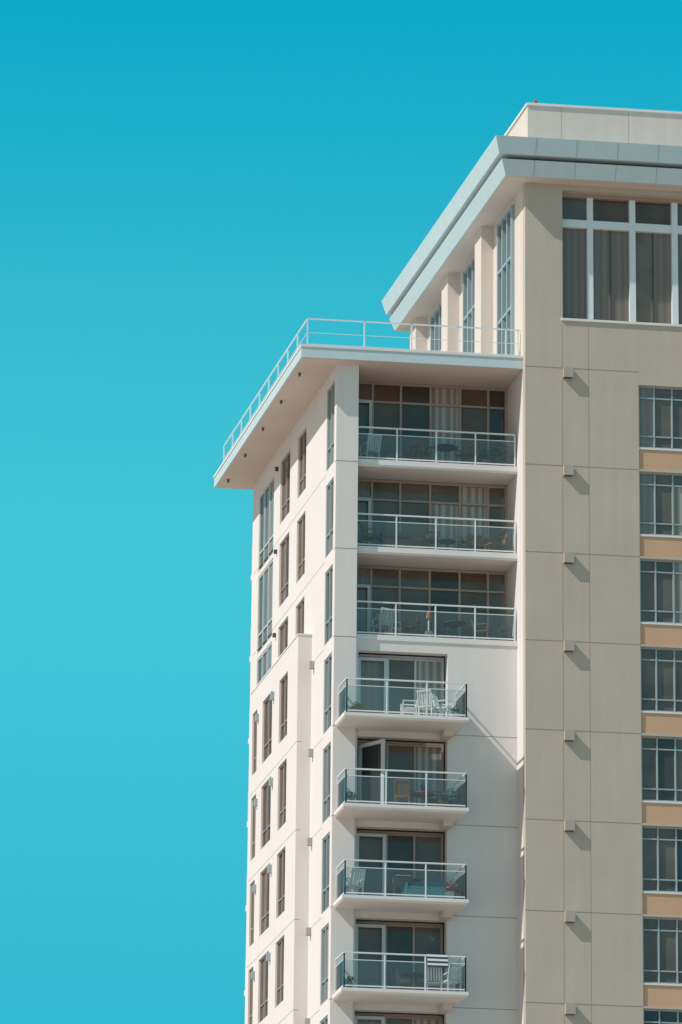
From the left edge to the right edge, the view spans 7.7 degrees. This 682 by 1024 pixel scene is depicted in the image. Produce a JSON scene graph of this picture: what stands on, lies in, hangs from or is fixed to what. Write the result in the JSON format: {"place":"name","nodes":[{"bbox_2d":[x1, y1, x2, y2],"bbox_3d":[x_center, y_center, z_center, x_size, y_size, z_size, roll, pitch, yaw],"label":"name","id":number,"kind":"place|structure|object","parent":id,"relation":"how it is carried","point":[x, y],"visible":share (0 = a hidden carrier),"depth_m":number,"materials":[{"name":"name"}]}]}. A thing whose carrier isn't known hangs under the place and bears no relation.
{"place":"outdoors","nodes":[
{"label":"outdoors","id":0,"kind":"place"},
{"bbox_2d":[302,635,311,1023],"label":"bay wall front","id":1,"kind":"structure","parent":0,"point":[306,836],"depth_m":167.05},
{"bbox_2d":[0,0,681,1023],"label":"sky","id":2,"kind":"structure","parent":0,"point":[185,185],"materials":[{"name":"blue"}]},
{"bbox_2d":[214,347,522,489],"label":"terrace slab","id":3,"kind":"structure","parent":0,"point":[407,357],"depth_m":168.46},
{"bbox_2d":[213,344,522,477],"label":"terrace edge cap","id":4,"kind":"object","parent":3,"relation":"on","point":[383,349],"visible":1,"depth_m":168.51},
{"bbox_2d":[217,358,521,488],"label":"terrace soffit","id":5,"kind":"structure","parent":3,"relation":"attached to","point":[296,396],"depth_m":170.26,"materials":[{"name":"paint"}]},
{"bbox_2d":[223,319,518,460],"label":"terrace rail post","id":6,"kind":"object","parent":3,"relation":"on","point":[364,346],"visible":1,"depth_m":169.27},
{"bbox_2d":[410,226,492,353],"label":"side pilaster","id":7,"kind":"object","parent":3,"relation":"on","point":[483,282],"visible":0.43,"depth_m":174.30,"materials":[{"name":"paint"}]},
{"bbox_2d":[223,318,519,457],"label":"terrace rail bar","id":8,"kind":"object","parent":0,"point":[361,346],"visible":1,"depth_m":169.01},
{"bbox_2d":[373,385,486,639],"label":"balcony window glass","id":9,"kind":"object","parent":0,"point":[472,419],"visible":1,"depth_m":169.78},
{"bbox_2d":[427,186,522,355],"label":"wing side wall","id":10,"kind":"structure","parent":0,"point":[517,201],"depth_m":171.05,"materials":[{"name":"white paint"}]},
{"bbox_2d":[382,135,681,331],"bbox_3d":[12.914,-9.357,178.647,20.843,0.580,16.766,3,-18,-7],"label":"roof upper fascia","id":11,"kind":"structure","parent":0,"point":[499,148],"depth_m":170.40,"materials":[{"name":"metal"}]},
{"bbox_2d":[506,158,681,168],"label":"roof groove","id":12,"kind":"object","parent":11,"relation":"attached to","point":[594,163],"visible":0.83,"depth_m":170.40},
{"bbox_2d":[397,176,681,331],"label":"roof soffit","id":13,"kind":"structure","parent":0,"point":[500,200],"depth_m":173.72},
{"bbox_2d":[523,182,681,1023],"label":"wing front wall","id":14,"kind":"structure","parent":0,"point":[583,687],"depth_m":165.85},
{"bbox_2d":[562,342,591,1023],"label":"wing vertical joint","id":15,"kind":"object","parent":14,"relation":"attached to","point":[589,637],"visible":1,"depth_m":166.08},
{"bbox_2d":[525,366,642,1006],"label":"wing joint","id":16,"kind":"object","parent":14,"relation":"attached to","point":[578,730],"visible":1,"depth_m":165.13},
{"bbox_2d":[562,193,681,204],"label":"penthouse head","id":17,"kind":"object","parent":14,"relation":"attached to","point":[619,198],"visible":1,"depth_m":170.95},
{"bbox_2d":[562,198,681,225],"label":"penthouse upper glass","id":18,"kind":"object","parent":14,"relation":"attached to","point":[573,209],"visible":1,"depth_m":170.79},
{"bbox_2d":[638,386,681,1023],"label":"wing window frame","id":19,"kind":"object","parent":14,"relation":"in","point":[656,699],"visible":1,"depth_m":165.71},
{"bbox_2d":[639,388,653,533],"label":"wing window glass","id":20,"kind":"object","parent":19,"relation":"in","point":[646,492],"visible":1,"depth_m":167.98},
{"bbox_2d":[641,389,681,982],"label":"wing window glass","id":21,"kind":"object","parent":19,"relation":"in","point":[664,594],"visible":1,"depth_m":165.82,"materials":[{"name":"glass"}]},
{"bbox_2d":[644,739,681,1023],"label":"wing window glass","id":22,"kind":"object","parent":19,"relation":"in","point":[665,769],"visible":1,"depth_m":164.84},
{"bbox_2d":[673,487,681,622],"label":"wing window glass","id":23,"kind":"object","parent":19,"relation":"in","point":[677,491],"visible":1,"depth_m":167.19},
{"bbox_2d":[639,447,681,985],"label":"wing sill","id":24,"kind":"structure","parent":14,"relation":"attached to","point":[668,802],"depth_m":165.49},
{"bbox_2d":[562,228,670,323],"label":"curtain","id":25,"kind":"object","parent":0,"point":[574,267],"visible":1,"depth_m":170.24,"materials":[{"name":"fabric"}]},
{"bbox_2d":[562,219,681,234],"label":"penthouse transom","id":26,"kind":"object","parent":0,"point":[618,226],"visible":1,"depth_m":170.66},
{"bbox_2d":[593,200,669,224],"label":"penthouse upper glass","id":27,"kind":"object","parent":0,"point":[617,211],"visible":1,"depth_m":171.01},
{"bbox_2d":[610,231,653,322],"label":"penthouse fin","id":28,"kind":"object","parent":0,"point":[652,277],"visible":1,"depth_m":170.33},
{"bbox_2d":[635,232,681,323],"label":"penthouse glass","id":29,"kind":"object","parent":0,"point":[644,300],"visible":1,"depth_m":170.40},
{"label":"ground","id":30,"kind":"structure","parent":0,"visible":0},
{"bbox_2d":[246,635,306,1023],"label":"bay wall","id":31,"kind":"structure","parent":30,"relation":"on","point":[291,662],"depth_m":169.21,"materials":[{"name":"paint"}]},
{"bbox_2d":[251,691,273,978],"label":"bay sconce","id":32,"kind":"object","parent":31,"relation":"attached to","point":[268,954],"visible":1,"depth_m":171.82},
{"bbox_2d":[251,767,283,1020],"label":"bay window glass","id":33,"kind":"object","parent":31,"relation":"attached to","point":[264,913],"visible":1,"depth_m":170.72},
{"bbox_2d":[249,674,287,1023],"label":"bay window frame","id":34,"kind":"object","parent":31,"relation":"attached to","point":[253,848],"visible":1,"depth_m":171.29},
{"bbox_2d":[255,677,287,1015],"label":"bay window glass","id":35,"kind":"object","parent":31,"relation":"attached to","point":[266,757],"visible":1,"depth_m":171.08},
{"bbox_2d":[250,633,311,694],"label":"bay coping","id":36,"kind":"object","parent":31,"relation":"on","point":[278,659],"visible":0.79,"depth_m":171.78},
{"bbox_2d":[252,368,334,1023],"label":"facade wall","id":37,"kind":"structure","parent":30,"relation":"on","point":[312,421],"depth_m":169.90,"materials":[{"name":"white paint"}]},
{"bbox_2d":[257,477,273,683],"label":"side window frame","id":38,"kind":"object","parent":37,"relation":"attached to","point":[263,575],"visible":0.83,"depth_m":177.87,"materials":[{"name":"paint"}]},
{"bbox_2d":[268,481,273,669],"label":"side window glass","id":39,"kind":"object","parent":37,"relation":"attached to","point":[271,565],"visible":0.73,"depth_m":176.90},
{"bbox_2d":[259,433,305,681],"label":"side window glass","id":40,"kind":"object","parent":37,"relation":"attached to","point":[261,581],"visible":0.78,"depth_m":177.43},
{"bbox_2d":[263,436,303,676],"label":"side window glass","id":41,"kind":"object","parent":37,"relation":"attached to","point":[266,572],"visible":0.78,"depth_m":175.89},
{"bbox_2d":[253,477,324,1016],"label":"facade joint","id":42,"kind":"object","parent":37,"relation":"attached to","point":[270,552],"visible":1,"depth_m":174.88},
{"bbox_2d":[279,430,305,656],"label":"side window frame","id":43,"kind":"object","parent":37,"relation":"attached to","point":[287,537],"visible":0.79,"depth_m":173.67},
{"bbox_2d":[304,661,314,1023],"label":"side sconce","id":44,"kind":"object","parent":37,"relation":"attached to","point":[309,843],"visible":1,"depth_m":166.46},
{"bbox_2d":[323,391,330,1023],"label":"corner window glass","id":45,"kind":"object","parent":37,"relation":"attached to","point":[327,683],"visible":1,"depth_m":166.24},
{"bbox_2d":[320,382,334,1023],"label":"corner window frame","id":46,"kind":"object","parent":37,"relation":"attached to","point":[328,660],"visible":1,"depth_m":166.14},
{"bbox_2d":[327,386,334,997],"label":"corner window glass","id":47,"kind":"object","parent":46,"relation":"attached to","point":[332,548],"visible":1,"depth_m":167.41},
{"bbox_2d":[324,574,331,1023],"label":"corner window glass","id":48,"kind":"object","parent":37,"relation":"attached to","point":[330,747],"visible":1,"depth_m":165.21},
{"bbox_2d":[328,482,333,906],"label":"corner window glass","id":49,"kind":"object","parent":37,"relation":"attached to","point":[331,636],"visible":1,"depth_m":166.67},
{"bbox_2d":[355,381,506,1023],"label":"balcony window frame","id":50,"kind":"object","parent":37,"relation":"attached to","point":[399,587],"visible":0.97,"depth_m":168.36,"materials":[{"name":"metal"}]},
{"bbox_2d":[357,482,385,1023],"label":"balcony window glass","id":51,"kind":"object","parent":50,"relation":"attached to","point":[371,698],"visible":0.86,"depth_m":166.31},
{"bbox_2d":[355,399,387,1023],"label":"balcony door frame","id":52,"kind":"object","parent":50,"relation":"attached to","point":[385,661],"visible":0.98,"depth_m":164.44,"materials":[{"name":"paint"}]},
{"bbox_2d":[358,739,384,803],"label":"open door leaf","id":53,"kind":"object","parent":52,"relation":"attached to","point":[361,746],"visible":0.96,"depth_m":164.59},
{"bbox_2d":[361,743,380,803],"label":"open door pane","id":54,"kind":"object","parent":53,"relation":"in","point":[371,786],"visible":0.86,"depth_m":164.55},
{"bbox_2d":[358,384,503,1023],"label":"balcony window glass","id":55,"kind":"object","parent":50,"relation":"attached to","point":[427,940],"visible":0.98,"depth_m":167.74,"materials":[{"name":"glass"}]},
{"bbox_2d":[387,386,503,989],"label":"balcony window glass","id":56,"kind":"object","parent":50,"relation":"attached to","point":[399,939],"visible":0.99,"depth_m":168.20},
{"bbox_2d":[414,388,486,1023],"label":"curtain","id":57,"kind":"object","parent":50,"relation":"attached to","point":[445,419],"visible":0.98,"depth_m":169.02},
{"bbox_2d":[245,484,423,1023],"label":"wall","id":58,"kind":"structure","parent":30,"relation":"on","point":[249,774],"depth_m":177.76,"materials":[{"name":"white paint"}]},
{"bbox_2d":[328,364,358,1023],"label":"corner column","id":59,"kind":"structure","parent":30,"relation":"on","point":[341,921],"depth_m":165.55,"materials":[{"name":"white paint"}]},
{"bbox_2d":[353,641,516,1023],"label":"front wall","id":60,"kind":"structure","parent":30,"relation":"on","point":[485,944],"depth_m":164.48,"materials":[{"name":"white paint"}]},
{"bbox_2d":[332,712,468,1006],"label":"balcony slab","id":61,"kind":"structure","parent":60,"relation":"attached to","point":[391,812],"depth_m":162.87,"materials":[{"name":"paint"}]},
{"bbox_2d":[346,868,365,894],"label":"patio chair","id":62,"kind":"object","parent":61,"relation":"on","point":[354,886],"visible":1,"depth_m":162.52,"materials":[{"name":"white plastic"}]},
{"bbox_2d":[335,679,455,991],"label":"railing post","id":63,"kind":"object","parent":61,"relation":"on","point":[345,860],"visible":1,"depth_m":162.91,"materials":[{"name":"metal"}]},
{"bbox_2d":[336,687,464,991],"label":"railing glass","id":64,"kind":"object","parent":61,"relation":"on","point":[460,703],"visible":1,"depth_m":163.30,"materials":[{"name":"teal"}]},
{"bbox_2d":[393,779,412,804],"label":"patio chair","id":65,"kind":"object","parent":61,"relation":"on","point":[398,796],"visible":1,"depth_m":163.57,"materials":[{"name":"brown wood"}]},
{"bbox_2d":[393,963,413,989],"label":"patio chair","id":66,"kind":"object","parent":61,"relation":"on","point":[399,979],"visible":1,"depth_m":161.94,"materials":[{"name":"metal"}]},
{"bbox_2d":[392,871,421,895],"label":"barbecue grill","id":67,"kind":"object","parent":61,"relation":"on","point":[400,878],"visible":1,"depth_m":162.91,"materials":[{"name":"metal"}]},
{"bbox_2d":[400,692,420,714],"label":"patio chair","id":68,"kind":"object","parent":61,"relation":"on","point":[407,709],"visible":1,"depth_m":164.79,"materials":[{"name":"white plastic"}]},
{"bbox_2d":[410,791,433,805],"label":"patio table","id":69,"kind":"object","parent":61,"relation":"on","point":[419,794],"visible":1,"depth_m":163.81,"materials":[{"name":"brown wood"}]},
{"bbox_2d":[384,680,466,991],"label":"railing front post","id":70,"kind":"object","parent":61,"relation":"attached to","point":[426,805],"visible":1,"depth_m":162.92,"materials":[{"name":"metal"}]},
{"bbox_2d":[335,677,466,991],"bbox_3d":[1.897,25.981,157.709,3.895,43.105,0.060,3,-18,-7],"label":"railing front bar","id":71,"kind":"object","parent":70,"relation":"attached to","point":[404,803],"visible":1,"depth_m":162.75,"materials":[{"name":"paint"}]},
{"bbox_2d":[427,954,447,967],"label":"striped towel","id":72,"kind":"object","parent":71,"relation":"attached to","point":[437,960],"visible":1,"depth_m":161.48,"materials":[{"name":"white fabric"}]},
{"bbox_2d":[402,881,453,897],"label":"patio sofa","id":73,"kind":"object","parent":61,"relation":"on","point":[433,888],"visible":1,"depth_m":162.77,"materials":[{"name":"teal fabric"}]},
{"bbox_2d":[417,689,438,715],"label":"patio chair","id":74,"kind":"object","parent":61,"relation":"on","point":[431,707],"visible":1,"depth_m":164.51,"materials":[{"name":"white plastic"}]},
{"bbox_2d":[420,782,441,805],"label":"patio chair","id":75,"kind":"object","parent":61,"relation":"on","point":[431,800],"visible":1,"depth_m":163.96,"materials":[{"name":"metal"}]},
{"bbox_2d":[426,966,442,990],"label":"patio chair","id":76,"kind":"object","parent":61,"relation":"on","point":[431,983],"visible":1,"depth_m":162.18,"materials":[{"name":"white plastic"}]},
{"bbox_2d":[432,693,453,716],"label":"patio chair","id":77,"kind":"object","parent":61,"relation":"on","point":[447,708],"visible":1,"depth_m":164.76,"materials":[{"name":"white plastic"}]},
{"bbox_2d":[444,880,456,898],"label":"potted plant","id":78,"kind":"object","parent":61,"relation":"on","point":[449,893],"visible":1,"depth_m":162.46,"materials":[{"name":"white plant"}]},
{"bbox_2d":[440,964,462,991],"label":"patio chair","id":79,"kind":"object","parent":61,"relation":"on","point":[455,981],"visible":1,"depth_m":161.92,"materials":[{"name":"white plastic"}]},
{"bbox_2d":[446,788,458,806],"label":"potted plant","id":80,"kind":"object","parent":61,"relation":"on","point":[452,801],"visible":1,"depth_m":163.64,"materials":[{"name":"green plant"}]},
{"bbox_2d":[358,654,443,715],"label":"balcony window frame","id":81,"kind":"object","parent":60,"relation":"attached to","point":[415,659],"visible":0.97,"depth_m":166.38,"materials":[{"name":"paint"}]},
{"bbox_2d":[356,464,516,658],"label":"balcony slab","id":82,"kind":"structure","parent":60,"relation":"on","point":[437,475],"depth_m":168.06,"materials":[{"name":"paint"}]},
{"bbox_2d":[358,522,380,546],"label":"patio chair","id":83,"kind":"object","parent":82,"relation":"on","point":[368,537],"visible":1,"depth_m":167.47,"materials":[{"name":"brown wicker"}]},
{"bbox_2d":[359,433,381,459],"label":"patio chair","id":84,"kind":"object","parent":82,"relation":"on","point":[372,452],"visible":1,"depth_m":168.33,"materials":[{"name":"white plastic"}]},
{"bbox_2d":[372,607,394,634],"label":"patio chair","id":85,"kind":"object","parent":82,"relation":"on","point":[382,625],"visible":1,"depth_m":166.48,"materials":[{"name":"white plastic"}]},
{"bbox_2d":[377,612,400,635],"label":"patio chair","id":86,"kind":"object","parent":82,"relation":"on","point":[388,630],"visible":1,"depth_m":166.97,"materials":[{"name":"white plastic"}]},
{"bbox_2d":[381,532,429,548],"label":"patio sofa","id":87,"kind":"object","parent":82,"relation":"on","point":[407,539],"visible":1,"depth_m":167.47,"materials":[{"name":"grey wicker"}]},
{"bbox_2d":[401,616,420,635],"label":"patio chair","id":88,"kind":"object","parent":82,"relation":"on","point":[415,627],"visible":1,"depth_m":167.00,"materials":[{"name":"brown wicker"}]},
{"bbox_2d":[410,441,431,461],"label":"patio chair","id":89,"kind":"object","parent":82,"relation":"on","point":[419,453],"visible":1,"depth_m":168.68,"materials":[{"name":"brown wicker"}]},
{"bbox_2d":[422,525,441,548],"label":"patio chair","id":90,"kind":"object","parent":82,"relation":"on","point":[431,540],"visible":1,"depth_m":167.54,"materials":[{"name":"brown wicker"}]},
{"bbox_2d":[356,427,515,640],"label":"balcony railing post","id":91,"kind":"object","parent":82,"relation":"on","point":[436,535],"visible":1,"depth_m":167.45,"materials":[{"name":"metal"}]},
{"bbox_2d":[357,426,514,639],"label":"balcony railing bar","id":92,"kind":"object","parent":91,"relation":"attached to","point":[434,524],"visible":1,"depth_m":167.43,"materials":[{"name":"paint"}]},
{"bbox_2d":[356,458,516,646],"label":"balcony slab lip","id":93,"kind":"object","parent":82,"relation":"attached to","point":[437,552],"visible":1,"depth_m":167.12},
{"bbox_2d":[430,619,448,637],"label":"patio chair","id":94,"kind":"object","parent":82,"relation":"on","point":[444,630],"visible":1,"depth_m":167.32,"materials":[{"name":"metal"}]},
{"bbox_2d":[433,444,456,462],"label":"patio table","id":95,"kind":"object","parent":82,"relation":"on","point":[444,448],"visible":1,"depth_m":168.68,"materials":[{"name":"metal"}]},
{"bbox_2d":[443,620,466,637],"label":"patio table","id":96,"kind":"object","parent":82,"relation":"on","point":[454,624],"visible":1,"depth_m":167.10,"materials":[{"name":"metal"}]},
{"bbox_2d":[455,443,477,463],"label":"patio chair","id":97,"kind":"object","parent":82,"relation":"on","point":[466,454],"visible":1,"depth_m":168.84,"materials":[{"name":"brown wicker"}]},
{"bbox_2d":[467,534,487,551],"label":"patio chair","id":98,"kind":"object","parent":82,"relation":"on","point":[478,545],"visible":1,"depth_m":168.49,"materials":[{"name":"brown wicker"}]},
{"bbox_2d":[470,616,490,639],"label":"patio chair","id":99,"kind":"object","parent":82,"relation":"on","point":[487,632],"visible":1,"depth_m":167.15,"materials":[{"name":"brown wicker"}]},
{"bbox_2d":[478,448,490,464],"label":"potted plant","id":100,"kind":"object","parent":82,"relation":"on","point":[485,458],"visible":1,"depth_m":168.71,"materials":[{"name":"green plant"}]},
{"bbox_2d":[484,530,508,552],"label":"patio chair","id":101,"kind":"object","parent":82,"relation":"on","point":[494,544],"visible":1,"depth_m":168.11,"materials":[{"name":"brown wicker"}]},
{"bbox_2d":[490,443,509,465],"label":"potted plant","id":102,"kind":"object","parent":82,"relation":"on","point":[499,459],"visible":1,"depth_m":168.87,"materials":[{"name":"green plant"}]},
{"bbox_2d":[494,622,508,640],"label":"potted plant","id":103,"kind":"object","parent":82,"relation":"on","point":[499,635],"visible":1,"depth_m":167.10,"materials":[{"name":"green plant"}]},
{"bbox_2d":[439,729,452,1012],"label":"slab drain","id":104,"kind":"object","parent":60,"relation":"attached to","point":[446,824],"visible":1,"depth_m":163.83,"materials":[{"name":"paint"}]},
{"bbox_2d":[452,735,516,1009],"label":"front joint","id":105,"kind":"object","parent":60,"relation":"attached to","point":[481,916],"visible":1,"depth_m":164.48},
{"bbox_2d":[422,369,522,1023],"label":"wing side wall","id":106,"kind":"structure","parent":30,"relation":"on","point":[515,489],"depth_m":167.44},
{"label":"wing","id":107,"kind":"object","parent":30,"relation":"on","visible":0},
{"bbox_2d":[430,205,514,354],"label":"penthouse side window frame","id":108,"kind":"object","parent":107,"relation":"attached to","point":[506,272],"visible":0.48,"depth_m":172.41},
{"bbox_2d":[563,367,575,1014],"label":"wall light","id":109,"kind":"object","parent":107,"relation":"attached to","point":[569,916],"visible":1,"depth_m":164.68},
{"bbox_2d":[507,105,681,145],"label":"roof parapet","id":110,"kind":"structure","parent":107,"relation":"on","point":[602,125],"depth_m":172.43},
{"bbox_2d":[504,102,681,135],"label":"parapet cap","id":111,"kind":"object","parent":110,"relation":"on","point":[585,107],"visible":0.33,"depth_m":172.62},
{"bbox_2d":[561,318,681,326],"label":"penthouse sill","id":112,"kind":"structure","parent":107,"relation":"attached to","point":[621,322],"depth_m":169.26,"materials":[{"name":"paint"}]},
{"bbox_2d":[586,198,678,323],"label":"penthouse mullion","id":113,"kind":"object","parent":107,"relation":"attached to","point":[632,264],"visible":1,"depth_m":170.33},
{"bbox_2d":[639,449,681,1006],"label":"orange spandrel","id":114,"kind":"object","parent":107,"relation":"attached to","point":[660,904],"visible":1,"depth_m":165.40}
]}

